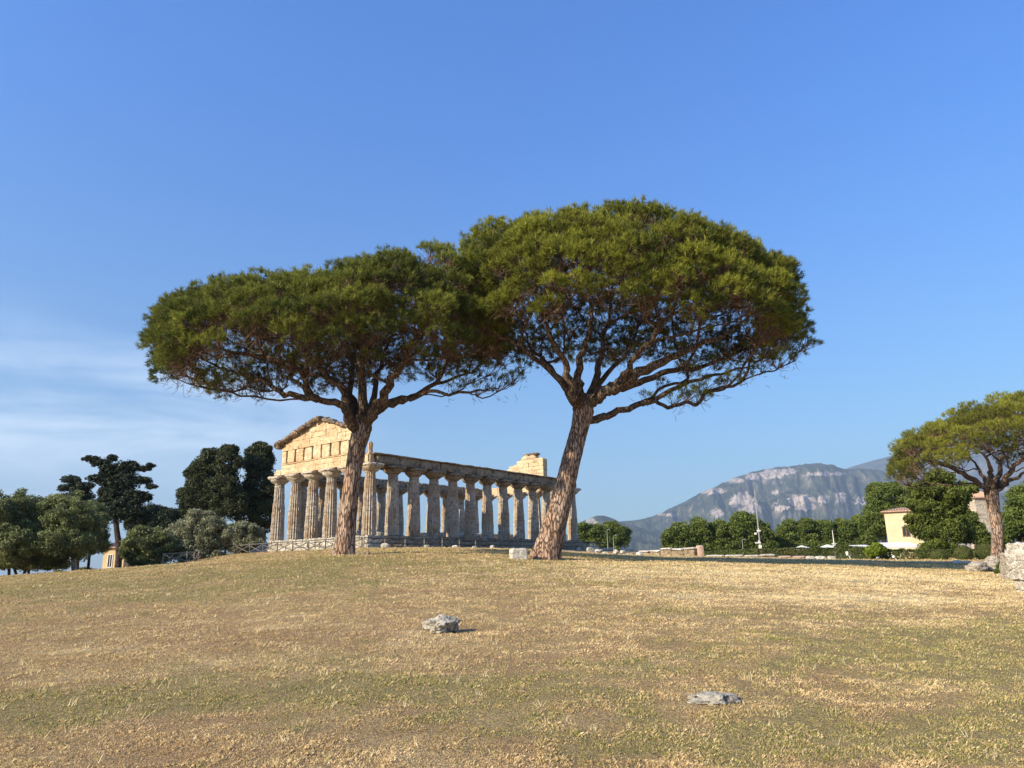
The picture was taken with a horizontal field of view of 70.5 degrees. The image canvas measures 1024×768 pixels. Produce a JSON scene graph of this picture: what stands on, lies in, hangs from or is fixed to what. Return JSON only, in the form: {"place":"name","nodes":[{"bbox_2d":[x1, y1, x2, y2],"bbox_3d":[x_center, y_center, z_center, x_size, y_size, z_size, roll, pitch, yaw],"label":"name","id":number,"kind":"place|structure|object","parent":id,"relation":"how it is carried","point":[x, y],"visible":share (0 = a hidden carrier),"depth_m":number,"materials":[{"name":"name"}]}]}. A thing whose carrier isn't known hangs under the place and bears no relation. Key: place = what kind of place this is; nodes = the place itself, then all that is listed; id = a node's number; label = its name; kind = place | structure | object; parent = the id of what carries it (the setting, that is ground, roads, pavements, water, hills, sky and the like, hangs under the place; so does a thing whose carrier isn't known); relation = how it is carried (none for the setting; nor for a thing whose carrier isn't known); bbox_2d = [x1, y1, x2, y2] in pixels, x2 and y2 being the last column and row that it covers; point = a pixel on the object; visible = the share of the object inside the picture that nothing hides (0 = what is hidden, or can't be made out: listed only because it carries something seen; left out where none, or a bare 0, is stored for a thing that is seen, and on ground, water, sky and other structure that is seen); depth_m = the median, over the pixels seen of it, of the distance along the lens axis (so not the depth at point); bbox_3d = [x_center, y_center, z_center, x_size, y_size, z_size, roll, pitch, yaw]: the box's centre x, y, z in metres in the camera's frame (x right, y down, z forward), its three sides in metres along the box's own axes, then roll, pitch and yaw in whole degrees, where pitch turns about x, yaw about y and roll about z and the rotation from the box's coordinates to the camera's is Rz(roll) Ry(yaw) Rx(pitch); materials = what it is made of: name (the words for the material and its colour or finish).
{"place":"outdoors","nodes":[
{"label":"outdoors","id":0,"kind":"place"},
{"bbox_2d":[0,547,1023,767],"bbox_3d":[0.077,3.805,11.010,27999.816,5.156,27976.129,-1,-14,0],"label":"ground","id":1,"kind":"structure","parent":0,"point":[379,731],"depth_m":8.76,"materials":[{"name":"beige plant"}]},
{"bbox_2d":[0,487,39,574],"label":"olive tree","id":2,"kind":"object","parent":1,"relation":"on","point":[17,506],"visible":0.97,"depth_m":52.26,"materials":[{"name":"green plant"}]},
{"bbox_2d":[17,549,70,573],"bbox_3d":[-38.577,12.878,59.208,6.154,6.086,4.182,-1,-14,0],"label":"olive tree","id":3,"kind":"object","parent":1,"relation":"on","point":[66,565],"visible":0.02,"depth_m":58.15,"materials":[{"name":"green plant"}]},
{"bbox_2d":[11,489,105,570],"bbox_3d":[-34.025,11.091,54.322,6.828,6.357,5.704,-1,-14,0],"label":"olive tree","id":4,"kind":"object","parent":1,"relation":"on","point":[63,528],"visible":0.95,"depth_m":53.50,"materials":[{"name":"green plant"}]},
{"bbox_2d":[54,566,95,571],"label":"bush","id":5,"kind":"object","parent":1,"relation":"on","point":[82,568],"visible":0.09,"depth_m":91.60,"materials":[{"name":"green plant"}]},
{"bbox_2d":[56,474,95,569],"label":"cedar tree","id":6,"kind":"object","parent":1,"relation":"on","point":[72,484],"visible":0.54,"depth_m":83.33,"materials":[{"name":"green plant"}]},
{"bbox_2d":[78,499,112,568],"bbox_3d":[-34.917,12.538,59.868,3.709,6.109,2.817,-1,-14,0],"label":"olive tree","id":7,"kind":"object","parent":1,"relation":"on","point":[104,546],"visible":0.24,"depth_m":59.75,"materials":[{"name":"green plant"}]},
{"bbox_2d":[81,454,158,567],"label":"cedar tree","id":8,"kind":"object","parent":1,"relation":"on","point":[120,497],"visible":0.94,"depth_m":71.27,"materials":[{"name":"green plant"}]},
{"bbox_2d":[102,542,138,568],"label":"house","id":9,"kind":"structure","parent":1,"relation":"on","point":[108,559],"depth_m":89.68,"materials":[{"name":"yellow paint"}]},
{"bbox_2d":[106,554,112,567],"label":"window","id":10,"kind":"structure","parent":9,"relation":"in","point":[110,556],"depth_m":89.60,"materials":[{"name":"white paint"}]},
{"bbox_2d":[117,524,177,566],"bbox_3d":[-32.444,14.450,64.586,4.682,3.984,4.309,11,-19,-40],"label":"olive shrub","id":11,"kind":"object","parent":1,"relation":"on","point":[142,545],"visible":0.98,"depth_m":63.62,"materials":[{"name":"green plant"}]},
{"bbox_2d":[122,503,182,535],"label":"pine tree","id":12,"kind":"object","parent":1,"relation":"on","point":[165,516],"visible":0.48,"depth_m":84.01,"materials":[{"name":"green plant"}]},
{"bbox_2d":[162,548,226,563],"bbox_3d":[-27.234,14.999,63.350,2.052,1.908,11.961,0,-14,-5],"label":"rail fence","id":13,"kind":"object","parent":1,"relation":"on","point":[194,558],"visible":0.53,"depth_m":59.16,"materials":[{"name":"grey wood"}]},
{"bbox_2d":[175,447,217,519],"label":"cypress tree","id":14,"kind":"object","parent":1,"relation":"on","point":[199,472],"visible":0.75,"depth_m":88.68,"materials":[{"name":"green plant"}]},
{"bbox_2d":[164,508,234,561],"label":"olive shrub","id":15,"kind":"object","parent":1,"relation":"on","point":[210,533],"visible":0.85,"depth_m":65.58,"materials":[{"name":"green plant"}]},
{"bbox_2d":[207,444,249,521],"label":"cypress tree","id":16,"kind":"object","parent":1,"relation":"on","point":[230,498],"visible":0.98,"depth_m":86.93,"materials":[{"name":"green plant"}]},
{"bbox_2d":[223,521,267,553],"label":"olive shrub","id":17,"kind":"object","parent":1,"relation":"on","point":[245,532],"visible":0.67,"depth_m":71.58,"materials":[{"name":"green plant"}]},
{"bbox_2d":[238,441,276,540],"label":"cypress tree","id":18,"kind":"object","parent":1,"relation":"on","point":[259,457],"visible":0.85,"depth_m":89.51,"materials":[{"name":"green plant"}]},
{"bbox_2d":[224,537,362,553],"bbox_3d":[-19.222,13.899,61.492,19.505,1.140,0.401,-12,-18,37],"label":"rail fence","id":19,"kind":"object","parent":1,"relation":"on","point":[292,543],"visible":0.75,"depth_m":61.27,"materials":[{"name":"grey wood"}]},
{"bbox_2d":[135,237,532,555],"bbox_3d":[-8.795,0.875,36.955,20.084,16.383,15.593,-1,-14,0],"label":"pine tree","id":20,"kind":"object","parent":1,"relation":"on","point":[297,309],"visible":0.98,"depth_m":34.25,"materials":[{"name":"green plant"}]},
{"bbox_2d":[357,551,369,554],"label":"stone slab","id":21,"kind":"structure","parent":1,"relation":"on","point":[364,552],"depth_m":34.53,"materials":[{"name":"beige stone"}]},
{"bbox_2d":[381,543,389,547],"bbox_3d":[-9.891,12.632,56.610,0.793,0.419,0.549,4,-15,-20],"label":"white stone","id":22,"kind":"object","parent":1,"relation":"on","point":[383,545],"visible":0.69,"depth_m":56.40,"materials":[{"name":"stone"}]},
{"bbox_2d":[250,416,587,552],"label":"temple","id":23,"kind":"structure","parent":1,"relation":"on","point":[314,453],"depth_m":69.23,"materials":[{"name":"stone"}]},
{"bbox_2d":[422,614,460,633],"bbox_3d":[-1.153,3.983,12.044,0.586,0.309,0.485,12,-19,-42],"label":"field rock","id":24,"kind":"object","parent":1,"relation":"on","point":[440,623],"visible":0.94,"depth_m":11.91,"materials":[{"name":"white stone"}]},
{"bbox_2d":[363,537,603,549],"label":"rail fence","id":25,"kind":"object","parent":1,"relation":"on","point":[475,544],"visible":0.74,"depth_m":65.44,"materials":[{"name":"grey wood"}]},
{"bbox_2d":[509,548,527,559],"bbox_3d":[0.299,7.999,33.868,0.832,0.650,0.639,2,-14,-14],"label":"stone block","id":26,"kind":"object","parent":1,"relation":"on","point":[518,553],"depth_m":33.61,"materials":[{"name":"stone"}]},
{"bbox_2d":[578,520,602,545],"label":"broadleaf tree","id":27,"kind":"object","parent":1,"relation":"on","point":[587,532],"visible":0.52,"depth_m":160.27,"materials":[{"name":"green plant"}]},
{"bbox_2d":[586,547,594,552],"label":"rubble stone","id":28,"kind":"object","parent":1,"relation":"on","point":[590,549],"visible":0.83,"depth_m":74.70,"materials":[{"name":"grey stone"}]},
{"bbox_2d":[594,520,632,549],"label":"broadleaf tree","id":29,"kind":"object","parent":1,"relation":"on","point":[622,537],"visible":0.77,"depth_m":159.96,"materials":[{"name":"green plant"}]},
{"bbox_2d":[449,193,823,559],"bbox_3d":[5.920,-0.115,37.169,17.948,18.588,17.198,-10,-16,30],"label":"pine tree","id":30,"kind":"object","parent":1,"relation":"on","point":[681,257],"visible":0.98,"depth_m":34.59,"materials":[{"name":"green plant"}]},
{"bbox_2d":[638,547,696,555],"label":"ruined wall","id":31,"kind":"structure","parent":1,"relation":"on","point":[689,551],"depth_m":68.37,"materials":[{"name":"grey stone"}]},
{"bbox_2d":[660,520,699,547],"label":"broadleaf tree","id":32,"kind":"object","parent":1,"relation":"on","point":[674,535],"visible":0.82,"depth_m":133.22,"materials":[{"name":"green plant"}]},
{"bbox_2d":[680,516,715,555],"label":"broadleaf tree","id":33,"kind":"object","parent":1,"relation":"on","point":[701,526],"visible":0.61,"depth_m":133.41,"materials":[{"name":"green plant"}]},
{"bbox_2d":[696,545,703,555],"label":"pink block","id":34,"kind":"structure","parent":1,"relation":"on","point":[700,550],"depth_m":66.84,"materials":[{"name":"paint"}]},
{"bbox_2d":[686,691,741,705],"bbox_3d":[1.971,3.064,7.063,0.519,0.131,0.410,-7,-15,21],"label":"flat stone","id":35,"kind":"object","parent":1,"relation":"on","point":[711,698],"visible":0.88,"depth_m":6.95,"materials":[{"name":"white stone"}]},
{"bbox_2d":[704,518,737,553],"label":"broadleaf tree","id":36,"kind":"object","parent":1,"relation":"on","point":[718,526],"visible":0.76,"depth_m":133.37,"materials":[{"name":"green plant"}]},
{"bbox_2d":[706,554,743,556],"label":"ruined wall","id":37,"kind":"structure","parent":1,"relation":"on","point":[740,555],"depth_m":63.60,"materials":[{"name":"stone"}]},
{"bbox_2d":[704,549,752,556],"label":"hedge","id":38,"kind":"object","parent":1,"relation":"on","point":[730,552],"visible":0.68,"depth_m":74.58,"materials":[{"name":"green plant"}]},
{"bbox_2d":[724,510,762,552],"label":"broadleaf tree","id":39,"kind":"object","parent":1,"relation":"on","point":[740,521],"visible":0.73,"depth_m":133.42,"materials":[{"name":"green plant"}]},
{"bbox_2d":[754,489,761,547],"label":"telecom mast","id":40,"kind":"object","parent":1,"relation":"on","point":[758,532],"visible":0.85,"depth_m":101.87,"materials":[{"name":"metal"}]},
{"bbox_2d":[744,554,774,557],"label":"ruined wall","id":41,"kind":"structure","parent":1,"relation":"on","point":[768,555],"depth_m":64.79,"materials":[{"name":"grey stone"}]},
{"bbox_2d":[744,518,779,553],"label":"broadleaf tree","id":42,"kind":"object","parent":1,"relation":"on","point":[767,536],"visible":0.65,"depth_m":133.44,"materials":[{"name":"green plant"}]},
{"bbox_2d":[562,550,982,562],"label":"gravel verge","id":43,"kind":"structure","parent":1,"relation":"on","point":[820,559],"depth_m":58.18,"materials":[{"name":"grey gravel"}]},
{"bbox_2d":[815,556,825,558],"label":"white block","id":44,"kind":"structure","parent":43,"relation":"on","point":[820,557],"depth_m":59.44,"materials":[{"name":"stone"}]},
{"bbox_2d":[772,518,806,556],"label":"broadleaf tree","id":45,"kind":"object","parent":1,"relation":"on","point":[785,529],"visible":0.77,"depth_m":140.53,"materials":[{"name":"green plant"}]},
{"bbox_2d":[778,556,804,558],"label":"ruined wall","id":46,"kind":"structure","parent":1,"relation":"on","point":[800,557],"depth_m":61.64,"materials":[{"name":"stone"}]},
{"bbox_2d":[657,556,928,563],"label":"road edge grass","id":47,"kind":"structure","parent":1,"relation":"on","point":[765,558],"depth_m":55.14,"materials":[{"name":"green plant"}]},
{"bbox_2d":[749,547,840,558],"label":"hedge","id":48,"kind":"object","parent":1,"relation":"on","point":[791,550],"visible":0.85,"depth_m":70.22,"materials":[{"name":"green plant"}]},
{"bbox_2d":[786,517,823,554],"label":"broadleaf tree","id":49,"kind":"object","parent":1,"relation":"on","point":[806,537],"visible":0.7,"depth_m":140.41,"materials":[{"name":"green plant"}]},
{"bbox_2d":[815,518,840,556],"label":"broadleaf tree","id":50,"kind":"object","parent":1,"relation":"on","point":[825,529],"visible":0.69,"depth_m":140.48,"materials":[{"name":"green plant"}]},
{"bbox_2d":[828,517,862,557],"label":"broadleaf tree","id":51,"kind":"object","parent":1,"relation":"on","point":[844,529],"visible":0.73,"depth_m":140.36,"materials":[{"name":"green plant"}]},
{"bbox_2d":[833,545,875,558],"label":"hedge","id":52,"kind":"object","parent":1,"relation":"on","point":[856,553],"visible":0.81,"depth_m":68.12,"materials":[{"name":"green plant"}]},
{"bbox_2d":[848,513,880,557],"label":"broadleaf tree","id":53,"kind":"object","parent":1,"relation":"on","point":[859,531],"visible":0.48,"depth_m":140.40,"materials":[{"name":"green plant"}]},
{"bbox_2d":[863,542,887,557],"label":"lime shrub","id":54,"kind":"object","parent":1,"relation":"on","point":[876,549],"visible":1,"depth_m":65.37,"materials":[{"name":"green plant"}]},
{"bbox_2d":[857,481,911,556],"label":"broadleaf tree","id":55,"kind":"object","parent":1,"relation":"on","point":[880,496],"visible":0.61,"depth_m":115.26,"materials":[{"name":"green plant"}]},
{"bbox_2d":[876,542,918,557],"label":"awning","id":56,"kind":"object","parent":1,"relation":"on","point":[888,545],"visible":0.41,"depth_m":79.08,"materials":[{"name":"white fabric"}]},
{"bbox_2d":[880,507,923,558],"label":"house","id":57,"kind":"structure","parent":1,"relation":"on","point":[895,528],"depth_m":90.49,"materials":[{"name":"beige paint"}]},
{"bbox_2d":[902,526,910,536],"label":"window","id":58,"kind":"structure","parent":57,"relation":"in","point":[905,533],"depth_m":89.89,"materials":[{"name":"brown wood"}]},
{"bbox_2d":[879,548,938,559],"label":"hedge","id":59,"kind":"object","parent":1,"relation":"on","point":[897,553],"visible":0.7,"depth_m":65.82,"materials":[{"name":"green plant"}]},
{"bbox_2d":[930,549,947,559],"bbox_3d":[37.135,14.857,63.098,1.417,0.963,1.418,-1,-14,0],"label":"round bush","id":60,"kind":"object","parent":1,"relation":"on","point":[935,554],"visible":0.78,"depth_m":62.70,"materials":[{"name":"green plant"}]},
{"bbox_2d":[902,468,979,556],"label":"broadleaf tree","id":61,"kind":"object","parent":1,"relation":"on","point":[943,523],"visible":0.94,"depth_m":73.89,"materials":[{"name":"green plant"}]},
{"bbox_2d":[883,389,1023,558],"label":"pine tree","id":62,"kind":"object","parent":1,"relation":"on","point":[965,426],"visible":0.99,"depth_m":58.66,"materials":[{"name":"green plant"}]},
{"bbox_2d":[939,548,984,558],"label":"hedge","id":63,"kind":"object","parent":1,"relation":"on","point":[949,553],"visible":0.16,"depth_m":68.00,"materials":[{"name":"green plant"}]},
{"bbox_2d":[953,545,973,559],"bbox_3d":[39.291,14.682,63.128,1.497,1.346,1.493,-1,-14,0],"label":"round bush","id":64,"kind":"object","parent":1,"relation":"on","point":[964,552],"visible":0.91,"depth_m":62.70,"materials":[{"name":"green plant"}]},
{"bbox_2d":[965,561,987,571],"bbox_3d":[22.949,9.006,35.790,1.106,0.512,0.841,-2,-20,-12],"label":"boulder","id":65,"kind":"object","parent":1,"relation":"on","point":[973,566],"visible":0.84,"depth_m":35.51,"materials":[{"name":"grey stone"}]},
{"bbox_2d":[974,543,990,559],"bbox_3d":[41.272,14.582,63.150,1.714,1.442,1.706,-1,-14,0],"label":"round bush","id":66,"kind":"object","parent":1,"relation":"on","point":[981,552],"visible":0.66,"depth_m":62.86,"materials":[{"name":"green plant"}]},
{"bbox_2d":[968,491,1004,552],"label":"house","id":67,"kind":"structure","parent":1,"relation":"on","point":[978,504],"depth_m":96.54,"materials":[{"name":"stone"}]},
{"bbox_2d":[963,511,1014,549],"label":"broadleaf tree","id":68,"kind":"object","parent":1,"relation":"on","point":[983,535],"visible":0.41,"depth_m":85.27,"materials":[{"name":"green plant"}]},
{"bbox_2d":[983,555,999,571],"bbox_3d":[23.983,8.977,36.309,0.868,0.835,0.989,-7,-15,21],"label":"boulder","id":69,"kind":"object","parent":1,"relation":"on","point":[991,561],"visible":0.55,"depth_m":35.99,"materials":[{"name":"grey stone"}]},
{"bbox_2d":[993,561,999,573],"bbox_3d":[21.570,8.111,31.857,0.749,0.716,0.708,-1,-14,0],"label":"dry bush","id":70,"kind":"object","parent":1,"relation":"on","point":[997,570],"visible":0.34,"depth_m":31.90,"materials":[{"name":"green plant"}]},
{"bbox_2d":[999,552,1012,579],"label":"ruined wall","id":71,"kind":"structure","parent":1,"relation":"on","point":[1003,567],"depth_m":26.17,"materials":[{"name":"grey stone"}]},
{"bbox_2d":[1001,480,1023,542],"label":"broadleaf tree","id":72,"kind":"object","parent":1,"relation":"on","point":[1012,514],"visible":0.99,"depth_m":81.99,"materials":[{"name":"green plant"}]},
{"bbox_2d":[1005,542,1023,592],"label":"ruined wall","id":73,"kind":"structure","parent":1,"relation":"on","point":[1014,554],"depth_m":19.87,"materials":[{"name":"stone"}]},
{"bbox_2d":[0,0,1023,574],"label":"sky","id":74,"kind":"structure","parent":0,"point":[148,148],"materials":[{"name":"blue"}]},
{"bbox_2d":[566,516,662,551],"bbox_3d":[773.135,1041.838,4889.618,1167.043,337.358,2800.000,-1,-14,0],"label":"hill","id":75,"kind":"structure","parent":0,"point":[642,539],"depth_m":4639.17,"materials":[{"name":"grey stone"}]},
{"bbox_2d":[566,463,1019,558],"bbox_3d":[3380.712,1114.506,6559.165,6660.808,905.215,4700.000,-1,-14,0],"label":"mountain","id":76,"kind":"structure","parent":0,"point":[816,491],"depth_m":6123.91,"materials":[{"name":"grey stone"}]},
{"bbox_2d":[687,556,967,563],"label":"road","id":77,"kind":"structure","parent":0,"point":[845,560],"depth_m":55.68,"materials":[{"name":"grey asphalt"}]},
{"bbox_2d":[846,436,1023,492],"bbox_3d":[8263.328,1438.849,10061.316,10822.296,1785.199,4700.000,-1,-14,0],"label":"mountain ridge","id":78,"kind":"structure","parent":0,"point":[881,463],"depth_m":9741.69,"materials":[{"name":"grey stone"}]}
]}

